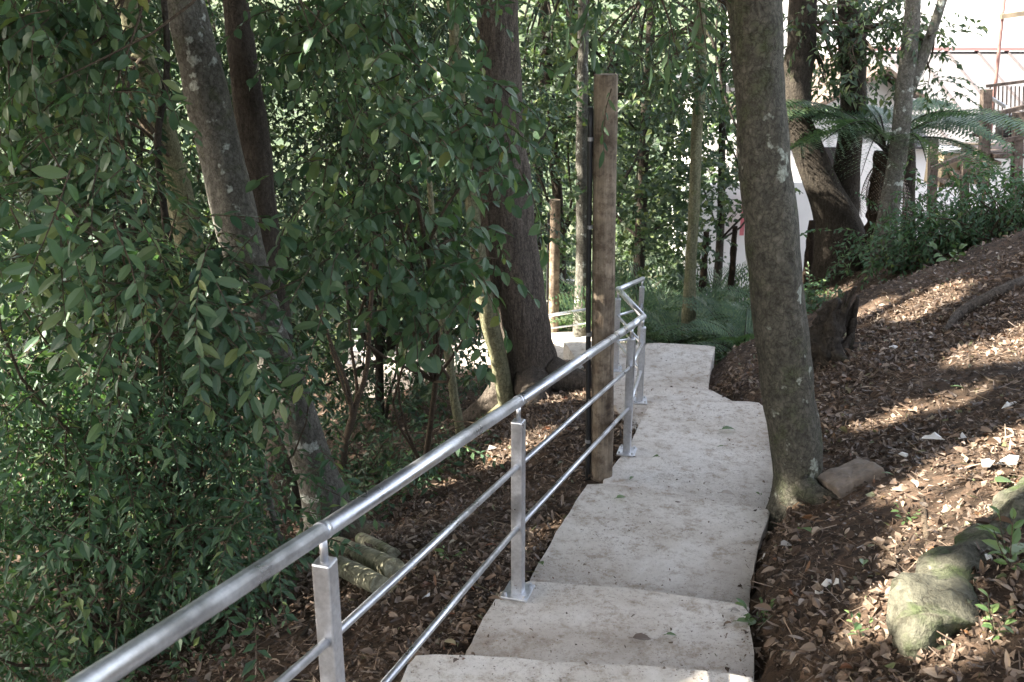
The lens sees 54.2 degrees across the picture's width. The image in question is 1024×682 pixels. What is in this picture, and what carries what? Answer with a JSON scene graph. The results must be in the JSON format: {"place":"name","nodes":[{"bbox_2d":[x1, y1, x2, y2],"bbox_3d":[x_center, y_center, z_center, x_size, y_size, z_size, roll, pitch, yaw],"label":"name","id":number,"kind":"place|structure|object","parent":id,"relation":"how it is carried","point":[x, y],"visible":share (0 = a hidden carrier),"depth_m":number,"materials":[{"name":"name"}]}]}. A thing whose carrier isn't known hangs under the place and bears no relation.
{"place":"outdoors","nodes":[
{"label":"outdoors","id":0,"kind":"place"},
{"bbox_2d":[0,0,1023,681],"bbox_3d":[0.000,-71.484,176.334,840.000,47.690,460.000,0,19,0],"label":"ground","id":1,"kind":"structure","parent":0,"point":[842,554],"depth_m":5.18,"materials":[{"name":"soil"}]},
{"bbox_2d":[0,0,174,448],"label":"background tree","id":2,"kind":"object","parent":1,"relation":"on","point":[15,317],"visible":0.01,"depth_m":17.81,"materials":[{"name":"green plant"}]},
{"bbox_2d":[1,0,234,510],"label":"curved tree","id":3,"kind":"object","parent":1,"relation":"on","point":[145,61],"visible":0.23,"depth_m":7.67,"materials":[{"name":"green plant"}]},
{"bbox_2d":[127,398,154,626],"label":"bush stem","id":4,"kind":"object","parent":1,"relation":"on","point":[143,584],"visible":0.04,"depth_m":5.60,"materials":[{"name":"brown plant"}]},
{"bbox_2d":[0,102,350,617],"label":"pinnate sapling","id":5,"kind":"object","parent":1,"relation":"on","point":[138,289],"visible":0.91,"depth_m":4.37,"materials":[{"name":"green plant"}]},
{"bbox_2d":[154,0,205,575],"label":"thin stem","id":6,"kind":"object","parent":1,"relation":"on","point":[159,121],"visible":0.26,"depth_m":5.52,"materials":[{"name":"brown plant"}]},
{"bbox_2d":[0,0,371,561],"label":"shaded understorey tree","id":7,"kind":"object","parent":1,"relation":"on","point":[268,5],"visible":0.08,"depth_m":9.95,"materials":[{"name":"green plant"}]},
{"bbox_2d":[0,308,383,681],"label":"leaved bush","id":8,"kind":"object","parent":1,"relation":"on","point":[80,543],"visible":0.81,"depth_m":4.74,"materials":[{"name":"green plant"}]},
{"bbox_2d":[76,331,360,671],"bbox_3d":[-1.684,1.167,5.700,1.662,2.406,1.644,-16,25,-38],"label":"trailing bush","id":9,"kind":"object","parent":1,"relation":"on","point":[308,399],"visible":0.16,"depth_m":5.61,"materials":[{"name":"green plant"}]},
{"bbox_2d":[124,0,365,396],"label":"background tree","id":10,"kind":"object","parent":1,"relation":"on","point":[279,147],"visible":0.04,"depth_m":17.90,"materials":[{"name":"green plant"}]},
{"bbox_2d":[223,0,301,516],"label":"dark tree","id":11,"kind":"object","parent":1,"relation":"on","point":[250,114],"visible":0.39,"depth_m":7.41,"materials":[{"name":"brown plant"}]},
{"bbox_2d":[247,356,296,580],"bbox_3d":[-1.332,0.975,5.821,0.298,2.360,0.069,5,20,15],"label":"bare stem","id":12,"kind":"object","parent":1,"relation":"on","point":[273,512],"visible":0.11,"depth_m":5.83,"materials":[{"name":"brown plant"}]},
{"bbox_2d":[0,0,583,556],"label":"leaning tree","id":13,"kind":"object","parent":1,"relation":"on","point":[42,30],"visible":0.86,"depth_m":5.74,"materials":[{"name":"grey plant"}]},
{"bbox_2d":[298,593,340,637],"bbox_3d":[-0.989,1.388,5.081,0.053,0.152,0.591,3,19,8],"label":"fallen stick","id":14,"kind":"object","parent":1,"relation":"on","point":[304,630],"visible":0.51,"depth_m":4.91,"materials":[{"name":"wood"}]},
{"bbox_2d":[315,263,375,493],"bbox_3d":[-1.237,0.391,7.785,0.483,2.381,0.153,-8,21,-22],"label":"multi stemmed sapling","id":15,"kind":"object","parent":1,"relation":"on","point":[353,408],"visible":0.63,"depth_m":7.77,"materials":[{"name":"brown plant"}]},
{"bbox_2d":[335,556,387,593],"bbox_3d":[-0.837,1.273,5.441,0.116,0.385,0.779,-9,21,-26],"label":"mossy log","id":16,"kind":"object","parent":1,"relation":"on","point":[358,575],"visible":0.86,"depth_m":5.28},
{"bbox_2d":[329,536,404,578],"bbox_3d":[-0.887,1.278,5.940,0.128,0.717,1.440,-8,21,-22],"label":"mossy log","id":17,"kind":"object","parent":1,"relation":"on","point":[384,564],"visible":0.59,"depth_m":5.49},
{"bbox_2d":[0,0,736,434],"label":"wood","id":18,"kind":"object","parent":1,"relation":"on","point":[344,194],"visible":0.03,"depth_m":30.94,"materials":[{"name":"green plant"}]},
{"bbox_2d":[278,13,472,351],"bbox_3d":[-1.234,-5.784,18.392,8.155,13.944,6.285,0,19,0],"label":"background tree","id":19,"kind":"object","parent":1,"relation":"on","point":[365,155],"visible":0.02,"depth_m":19.34,"materials":[{"name":"green plant"}]},
{"bbox_2d":[158,0,593,443],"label":"shaded hollow tree","id":20,"kind":"object","parent":1,"relation":"on","point":[333,128],"visible":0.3,"depth_m":10.99,"materials":[{"name":"green plant"}]},
{"bbox_2d":[355,532,400,558],"bbox_3d":[-0.828,1.253,6.089,0.096,0.497,0.992,-7,20,-19],"label":"mossy log","id":21,"kind":"object","parent":1,"relation":"on","point":[384,547],"visible":0.59,"depth_m":5.92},
{"bbox_2d":[264,402,501,503],"bbox_3d":[-1.007,0.986,8.332,1.954,1.191,2.386,0,19,0],"label":"hollow bush","id":22,"kind":"object","parent":1,"relation":"on","point":[385,454],"visible":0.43,"depth_m":7.86,"materials":[{"name":"green plant"}]},
{"bbox_2d":[245,43,553,482],"bbox_3d":[-0.597,0.079,5.997,1.705,3.640,2.877,0,19,0],"label":"broadleaf sapling","id":23,"kind":"object","parent":1,"relation":"on","point":[446,149],"visible":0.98,"depth_m":5.30,"materials":[{"name":"green plant"}]},
{"bbox_2d":[415,546,463,554],"bbox_3d":[-0.388,1.148,5.454,0.327,0.183,0.080,10,22,28],"label":"fallen stick","id":24,"kind":"object","parent":1,"relation":"on","point":[453,548],"visible":0.32,"depth_m":5.41,"materials":[{"name":"wood"}]},
{"bbox_2d":[426,155,464,433],"bbox_3d":[-0.534,-0.157,8.194,0.291,2.744,0.093,0,19,0],"label":"short stem","id":25,"kind":"object","parent":1,"relation":"on","point":[454,401],"visible":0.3,"depth_m":8.33,"materials":[{"name":"brown plant"}]},
{"bbox_2d":[434,533,465,560],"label":"seedling","id":26,"kind":"object","parent":1,"relation":"on","point":[442,550],"visible":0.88,"depth_m":5.14,"materials":[{"name":"green plant"}]},
{"bbox_2d":[359,19,574,339],"bbox_3d":[0.138,-6.069,17.197,6.323,13.284,6.047,0,19,0],"label":"background tree","id":27,"kind":"object","parent":1,"relation":"on","point":[527,79],"visible":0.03,"depth_m":17.42,"materials":[{"name":"green plant"}]},
{"bbox_2d":[447,0,514,421],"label":"slender tree","id":28,"kind":"object","parent":1,"relation":"on","point":[494,341],"visible":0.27,"depth_m":8.90,"materials":[{"name":"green plant"}]},
{"bbox_2d":[448,0,585,429],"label":"thick tree","id":29,"kind":"object","parent":1,"relation":"on","point":[533,358],"visible":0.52,"depth_m":8.82,"materials":[{"name":"brown plant"}]},
{"bbox_2d":[435,0,654,328],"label":"background tree","id":30,"kind":"object","parent":1,"relation":"on","point":[551,52],"visible":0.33,"depth_m":16.55,"materials":[{"name":"green plant"}]},
{"bbox_2d":[546,199,560,332],"bbox_3d":[0.650,-0.696,15.623,0.182,3.045,0.175,12,22,31],"label":"wooden pole","id":31,"kind":"object","parent":1,"relation":"on","point":[553,263],"visible":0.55,"depth_m":15.40,"materials":[{"name":"brown wood"}]},
{"bbox_2d":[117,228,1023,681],"bbox_3d":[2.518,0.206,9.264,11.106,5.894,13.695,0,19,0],"label":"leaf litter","id":32,"kind":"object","parent":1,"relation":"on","point":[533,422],"visible":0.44,"depth_m":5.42,"materials":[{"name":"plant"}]},
{"bbox_2d":[735,617,751,622],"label":"fallen leaf","id":33,"kind":"object","parent":32,"relation":"on","point":[741,619],"visible":1,"depth_m":4.21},
{"bbox_2d":[753,603,774,611],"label":"fallen leaf","id":34,"kind":"object","parent":32,"relation":"on","point":[763,606],"visible":1,"depth_m":4.20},
{"bbox_2d":[1011,543,1023,555],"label":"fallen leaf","id":35,"kind":"object","parent":32,"relation":"on","point":[1015,548],"visible":0.68,"depth_m":3.70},
{"bbox_2d":[523,0,632,328],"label":"background tree","id":36,"kind":"object","parent":1,"relation":"on","point":[569,254],"visible":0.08,"depth_m":19.24,"materials":[{"name":"green plant"}]},
{"bbox_2d":[572,0,588,336],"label":"narrow tree","id":37,"kind":"object","parent":1,"relation":"on","point":[581,156],"visible":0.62,"depth_m":14.73,"materials":[{"name":"grey plant"}]},
{"bbox_2d":[585,73,617,483],"bbox_3d":[0.537,-0.103,6.099,0.217,2.955,0.146,0,19,0],"label":"wooden pole","id":38,"kind":"object","parent":1,"relation":"on","point":[600,234],"visible":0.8,"depth_m":5.93,"materials":[{"name":"brown wood"}]},
{"bbox_2d":[544,251,682,338],"bbox_3d":[1.560,-0.518,16.151,3.144,1.489,2.804,0,19,0],"label":"fern","id":39,"kind":"object","parent":1,"relation":"on","point":[571,283],"visible":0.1,"depth_m":16.42,"materials":[{"name":"green plant"}]},
{"bbox_2d":[518,0,714,273],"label":"background tree","id":40,"kind":"object","parent":1,"relation":"on","point":[617,69],"visible":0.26,"depth_m":15.62,"materials":[{"name":"green plant"}]},
{"bbox_2d":[329,219,948,520],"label":"undergrowth","id":41,"kind":"object","parent":1,"relation":"on","point":[462,450],"visible":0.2,"depth_m":7.95,"materials":[{"name":"green plant"}]},
{"bbox_2d":[549,261,738,341],"bbox_3d":[1.926,-0.319,14.730,2.760,1.273,2.441,0,19,0],"label":"fern","id":42,"kind":"object","parent":1,"relation":"on","point":[634,291],"visible":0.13,"depth_m":14.97,"materials":[{"name":"green plant"}]},
{"bbox_2d":[591,302,700,343],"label":"fern","id":43,"kind":"object","parent":1,"relation":"on","point":[627,317],"visible":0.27,"depth_m":13.44,"materials":[{"name":"green plant"}]},
{"bbox_2d":[550,0,743,313],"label":"background tree","id":44,"kind":"object","parent":1,"relation":"on","point":[643,221],"visible":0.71,"depth_m":14.76,"materials":[{"name":"green plant"}]},
{"bbox_2d":[572,0,735,344],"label":"sapling tree","id":45,"kind":"object","parent":1,"relation":"on","point":[700,75],"visible":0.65,"depth_m":12.24,"materials":[{"name":"green plant"}]},
{"bbox_2d":[621,302,719,344],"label":"fern","id":46,"kind":"object","parent":1,"relation":"on","point":[677,317],"visible":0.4,"depth_m":13.26,"materials":[{"name":"green plant"}]},
{"bbox_2d":[616,280,734,343],"bbox_3d":[2.175,-0.195,13.863,1.940,0.990,1.872,0,19,0],"label":"fern","id":47,"kind":"object","parent":1,"relation":"on","point":[656,299],"visible":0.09,"depth_m":14.18,"materials":[{"name":"green plant"}]},
{"bbox_2d":[615,277,749,318],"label":"fern","id":48,"kind":"object","parent":1,"relation":"on","point":[648,304],"visible":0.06,"depth_m":15.35,"materials":[{"name":"green plant"}]},
{"bbox_2d":[549,0,843,533],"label":"slanting tree","id":49,"kind":"object","parent":1,"relation":"on","point":[774,265],"visible":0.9,"depth_m":5.17,"materials":[{"name":"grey plant"}]},
{"bbox_2d":[652,289,751,348],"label":"fern","id":50,"kind":"object","parent":1,"relation":"on","point":[704,306],"visible":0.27,"depth_m":12.83,"materials":[{"name":"green plant"}]},
{"bbox_2d":[668,72,737,263],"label":"white house","id":51,"kind":"structure","parent":1,"relation":"on","point":[715,147],"depth_m":30.84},
{"bbox_2d":[673,286,732,340],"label":"fern","id":52,"kind":"object","parent":1,"relation":"on","point":[705,289],"visible":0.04,"depth_m":14.64,"materials":[{"name":"green plant"}]},
{"bbox_2d":[699,231,708,294],"bbox_3d":[3.009,-0.802,15.803,0.138,1.884,0.139,0,19,0],"label":"dark stub","id":53,"kind":"object","parent":1,"relation":"on","point":[703,271],"visible":0.28,"depth_m":15.63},
{"bbox_2d":[687,309,753,353],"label":"fern","id":54,"kind":"object","parent":1,"relation":"on","point":[732,337],"visible":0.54,"depth_m":10.94,"materials":[{"name":"green plant"}]},
{"bbox_2d":[689,300,752,358],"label":"fern","id":55,"kind":"object","parent":1,"relation":"on","point":[730,306],"visible":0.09,"depth_m":11.70,"materials":[{"name":"green plant"}]},
{"bbox_2d":[618,0,829,290],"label":"background tree","id":56,"kind":"object","parent":1,"relation":"on","point":[724,130],"visible":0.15,"depth_m":16.50,"materials":[{"name":"green plant"}]},
{"bbox_2d":[725,226,737,321],"bbox_3d":[3.542,-1.013,16.148,0.118,1.710,0.121,-12,23,-32],"label":"dark stub","id":57,"kind":"object","parent":1,"relation":"on","point":[732,268],"visible":0.58,"depth_m":16.01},
{"bbox_2d":[684,181,812,306],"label":"yard wall","id":58,"kind":"structure","parent":1,"relation":"on","point":[804,211],"depth_m":18.98,"materials":[{"name":"paint"}]},
{"bbox_2d":[739,209,744,234],"bbox_3d":[4.406,-2.353,18.549,0.320,0.800,0.038,0,19,0],"label":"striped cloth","id":59,"kind":"object","parent":58,"relation":"hanging from","point":[742,230],"visible":0.12,"depth_m":18.62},
{"bbox_2d":[735,597,774,624],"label":"seedling","id":60,"kind":"object","parent":1,"relation":"on","point":[753,620],"visible":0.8,"depth_m":4.23,"materials":[{"name":"green plant"}]},
{"bbox_2d":[704,300,806,331],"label":"fern","id":61,"kind":"object","parent":1,"relation":"on","point":[728,317],"visible":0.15,"depth_m":12.25,"materials":[{"name":"green plant"}]},
{"bbox_2d":[716,285,822,321],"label":"fern","id":62,"kind":"object","parent":1,"relation":"on","point":[737,290],"visible":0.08,"depth_m":12.77,"materials":[{"name":"green plant"}]},
{"bbox_2d":[778,540,791,545],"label":"fallen leaf","id":63,"kind":"object","parent":1,"relation":"on","point":[783,542],"visible":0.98,"depth_m":4.76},
{"bbox_2d":[802,220,814,290],"bbox_3d":[4.205,-1.067,14.228,0.124,1.312,0.125,0,19,0],"label":"dark stub","id":64,"kind":"object","parent":1,"relation":"on","point":[808,255],"visible":0.59,"depth_m":14.13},
{"bbox_2d":[806,303,816,314],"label":"fern","id":65,"kind":"object","parent":1,"relation":"on","point":[808,309],"visible":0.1,"depth_m":11.45,"materials":[{"name":"green plant"}]},
{"bbox_2d":[821,578,831,586],"bbox_3d":[1.302,0.997,4.124,0.057,0.011,0.040,-14,28,5],"label":"litter scrap","id":66,"kind":"object","parent":1,"relation":"on","point":[825,583],"visible":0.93,"depth_m":4.12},
{"bbox_2d":[730,54,924,225],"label":"gabled house","id":67,"kind":"structure","parent":1,"relation":"on","point":[883,89],"depth_m":23.37,"materials":[{"name":"paint"}]},
{"bbox_2d":[825,147,835,165],"bbox_3d":[7.454,-4.104,23.515,0.700,0.900,0.080,0,19,0],"label":"window","id":68,"kind":"structure","parent":67,"relation":"in","point":[828,150],"depth_m":23.37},
{"bbox_2d":[823,413,848,437],"bbox_3d":[2.071,0.576,6.400,0.476,0.106,0.108,-17,25,-40],"label":"fallen stick","id":69,"kind":"object","parent":1,"relation":"on","point":[837,429],"visible":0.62,"depth_m":6.31,"materials":[{"name":"wood"}]},
{"bbox_2d":[809,286,873,369],"bbox_3d":[2.576,-0.035,8.089,0.602,0.929,0.739,-16,25,-39],"label":"rotten stump","id":70,"kind":"object","parent":1,"relation":"on","point":[835,319],"visible":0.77,"depth_m":7.94,"materials":[{"name":"brown wood"}]},
{"bbox_2d":[817,457,885,497],"bbox_3d":[1.805,0.749,5.313,0.307,0.247,0.280,-4,19,-10],"label":"flat block","id":71,"kind":"object","parent":1,"relation":"on","point":[841,481],"depth_m":5.24,"materials":[{"name":"stone"}]},
{"bbox_2d":[845,610,872,636],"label":"seedling","id":72,"kind":"object","parent":1,"relation":"on","point":[857,625],"visible":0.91,"depth_m":3.57,"materials":[{"name":"green plant"}]},
{"bbox_2d":[841,374,881,393],"bbox_3d":[2.485,0.298,7.147,0.354,0.126,0.075,-6,20,-16],"label":"fallen stick","id":73,"kind":"object","parent":1,"relation":"on","point":[876,376],"visible":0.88,"depth_m":7.16,"materials":[{"name":"wood"}]},
{"bbox_2d":[727,0,1023,68],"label":"tall white building","id":74,"kind":"structure","parent":1,"relation":"on","point":[987,13],"depth_m":43.84,"materials":[{"name":"paint"}]},
{"bbox_2d":[730,97,1023,261],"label":"tree fern","id":75,"kind":"object","parent":1,"relation":"on","point":[949,120],"visible":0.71,"depth_m":13.40,"materials":[{"name":"green plant"}]},
{"bbox_2d":[783,0,987,291],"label":"forked tree","id":76,"kind":"object","parent":1,"relation":"on","point":[835,204],"visible":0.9,"depth_m":13.98,"materials":[{"name":"brown plant"}]},
{"bbox_2d":[871,540,900,573],"bbox_3d":[1.576,0.901,4.180,0.038,0.123,0.446,2,19,6],"label":"fallen stick","id":77,"kind":"object","parent":1,"relation":"on","point":[894,558],"visible":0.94,"depth_m":4.14,"materials":[{"name":"brown wood"}]},
{"bbox_2d":[890,503,919,524],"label":"seedling","id":78,"kind":"object","parent":1,"relation":"on","point":[907,520],"visible":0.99,"depth_m":4.51,"materials":[{"name":"green plant"}]},
{"bbox_2d":[878,413,933,454],"bbox_3d":[2.312,0.543,5.825,0.562,0.114,0.048,-15,24,-37],"label":"fallen stick","id":79,"kind":"object","parent":1,"relation":"on","point":[902,439],"visible":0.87,"depth_m":5.79,"materials":[{"name":"brown wood"}]},
{"bbox_2d":[800,185,1012,290],"bbox_3d":[4.572,-1.211,11.848,2.807,1.337,2.034,-7,20,-20],"label":"ridge bush","id":80,"kind":"object","parent":1,"relation":"on","point":[911,259],"visible":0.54,"depth_m":11.81,"materials":[{"name":"green plant"}]},
{"bbox_2d":[900,138,915,230],"bbox_3d":[6.212,-1.951,15.724,0.361,2.438,0.261,0,19,0],"label":"leaning sapling","id":81,"kind":"object","parent":1,"relation":"on","point":[910,166],"visible":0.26,"depth_m":15.44,"materials":[{"name":"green plant"}]},
{"bbox_2d":[857,0,989,272],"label":"fork topped tree","id":82,"kind":"object","parent":1,"relation":"on","point":[912,61],"visible":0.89,"depth_m":12.81,"materials":[{"name":"grey plant"}]},
{"bbox_2d":[920,498,930,550],"bbox_3d":[1.795,0.806,4.328,0.034,0.111,0.701,6,20,18],"label":"fallen stick","id":83,"kind":"object","parent":1,"relation":"on","point":[924,514],"visible":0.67,"depth_m":4.41,"materials":[{"name":"wood"}]},
{"bbox_2d":[837,47,1023,236],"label":"metal roofed house","id":84,"kind":"structure","parent":1,"relation":"on","point":[978,67],"depth_m":28.41,"materials":[{"name":"paint"}]},
{"bbox_2d":[922,432,944,439],"bbox_3d":[2.305,0.530,5.495,0.107,0.029,0.094,-14,19,5],"label":"litter scrap","id":85,"kind":"object","parent":1,"relation":"on","point":[935,435],"visible":1,"depth_m":5.48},
{"bbox_2d":[848,158,1023,278],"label":"ridge bush","id":86,"kind":"object","parent":1,"relation":"on","point":[902,248],"visible":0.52,"depth_m":11.26,"materials":[{"name":"green plant"}]},
{"bbox_2d":[864,138,1023,262],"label":"ridge bush","id":87,"kind":"object","parent":1,"relation":"on","point":[1014,208],"visible":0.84,"depth_m":10.89,"materials":[{"name":"green plant"}]},
{"bbox_2d":[927,241,966,263],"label":"seedling","id":88,"kind":"object","parent":1,"relation":"on","point":[952,254],"visible":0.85,"depth_m":9.44,"materials":[{"name":"green plant"}]},
{"bbox_2d":[886,476,1023,660],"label":"mossy rock","id":89,"kind":"object","parent":1,"relation":"on","point":[931,595],"visible":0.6,"depth_m":3.49,"materials":[{"name":"stone"},{"name":"moss"}]},
{"bbox_2d":[926,80,1023,233],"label":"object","id":90,"kind":"structure","parent":1,"relation":"on","point":[987,98],"depth_m":17.34,"materials":[{"name":"wood"}]},
{"bbox_2d":[924,145,960,186],"bbox_3d":[7.847,-3.172,18.156,0.480,0.675,0.560,-4,19,-11],"label":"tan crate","id":91,"kind":"object","parent":90,"relation":"on","point":[953,166],"visible":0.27,"depth_m":17.93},
{"bbox_2d":[958,143,993,184],"bbox_3d":[8.466,-3.250,18.341,0.620,0.750,0.080,2,19,5],"label":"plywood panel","id":92,"kind":"object","parent":90,"relation":"on","point":[975,183],"visible":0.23,"depth_m":18.29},
{"bbox_2d":[994,114,1011,137],"bbox_3d":[8.729,-3.786,17.628,0.390,0.400,0.390,0,19,0],"label":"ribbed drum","id":93,"kind":"object","parent":90,"relation":"on","point":[999,132],"visible":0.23,"depth_m":17.53,"materials":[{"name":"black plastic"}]},
{"bbox_2d":[960,421,991,433],"bbox_3d":[2.529,0.482,5.508,0.234,0.081,0.034,-3,19,-10],"label":"fallen stick","id":94,"kind":"object","parent":1,"relation":"on","point":[964,432],"visible":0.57,"depth_m":5.51,"materials":[{"name":"wood"}]},
{"bbox_2d":[942,276,1023,331],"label":"fallen branch","id":95,"kind":"object","parent":1,"relation":"on","point":[961,311],"visible":0.96,"depth_m":7.84,"materials":[{"name":"wood"}]},
{"bbox_2d":[981,458,995,466],"bbox_3d":[2.283,0.585,4.791,0.075,0.016,0.069,-14,21,5],"label":"litter scrap","id":96,"kind":"object","parent":1,"relation":"on","point":[986,462],"visible":1,"depth_m":4.80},
{"bbox_2d":[975,588,1016,644],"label":"seedling","id":97,"kind":"object","parent":1,"relation":"on","point":[994,607],"visible":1,"depth_m":3.27,"materials":[{"name":"green plant"}]},
{"bbox_2d":[975,505,1023,569],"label":"seedling","id":98,"kind":"object","parent":1,"relation":"on","point":[1015,539],"visible":1,"depth_m":3.63,"materials":[{"name":"green plant"}]},
{"bbox_2d":[989,476,1010,482],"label":"fallen leaf","id":99,"kind":"object","parent":1,"relation":"on","point":[1000,479],"visible":1,"depth_m":4.47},
{"bbox_2d":[980,373,1020,382],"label":"fallen stick","id":100,"kind":"object","parent":1,"relation":"on","point":[991,380],"visible":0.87,"depth_m":6.03,"materials":[{"name":"wood"}]},
{"bbox_2d":[984,0,1023,192],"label":"red steel mast","id":101,"kind":"object","parent":1,"relation":"on","point":[1003,15],"visible":0.41,"depth_m":18.63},
{"bbox_2d":[994,455,1018,464],"bbox_3d":[2.379,0.565,4.796,0.095,0.054,0.082,15,24,37],"label":"litter scrap","id":102,"kind":"object","parent":1,"relation":"on","point":[1008,461],"visible":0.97,"depth_m":4.77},
{"bbox_2d":[1002,401,1016,408],"bbox_3d":[2.769,0.357,5.584,0.095,0.022,0.071,-14,17,5],"label":"litter scrap","id":103,"kind":"object","parent":1,"relation":"on","point":[1007,404],"visible":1,"depth_m":5.57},
{"bbox_2d":[335,331,772,681],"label":"path","id":104,"kind":"structure","parent":0,"point":[711,565],"depth_m":5.08,"materials":[{"name":"concrete"}]},
{"bbox_2d":[65,277,646,681],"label":"handrail","id":105,"kind":"object","parent":104,"relation":"on","point":[121,662],"visible":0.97,"depth_m":3.03,"materials":[{"name":"metal"}]},
{"bbox_2d":[346,308,585,363],"bbox_3d":[-0.694,-0.065,15.063,3.811,1.095,0.178,3,19,9],"label":"handrail","id":106,"kind":"object","parent":104,"relation":"on","point":[550,315],"visible":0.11,"depth_m":14.76,"materials":[{"name":"metal"}]},
{"bbox_2d":[630,633,650,639],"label":"fallen leaf","id":107,"kind":"object","parent":104,"relation":"on","point":[640,636],"visible":1,"depth_m":4.09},
{"bbox_2d":[542,261,591,330],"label":"fern","id":108,"kind":"object","parent":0,"point":[561,323],"visible":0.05,"depth_m":18.06,"materials":[{"name":"green plant"}]},
{"bbox_2d":[655,260,748,299],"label":"fern","id":109,"kind":"object","parent":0,"point":[737,280],"visible":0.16,"depth_m":16.44,"materials":[{"name":"green plant"}]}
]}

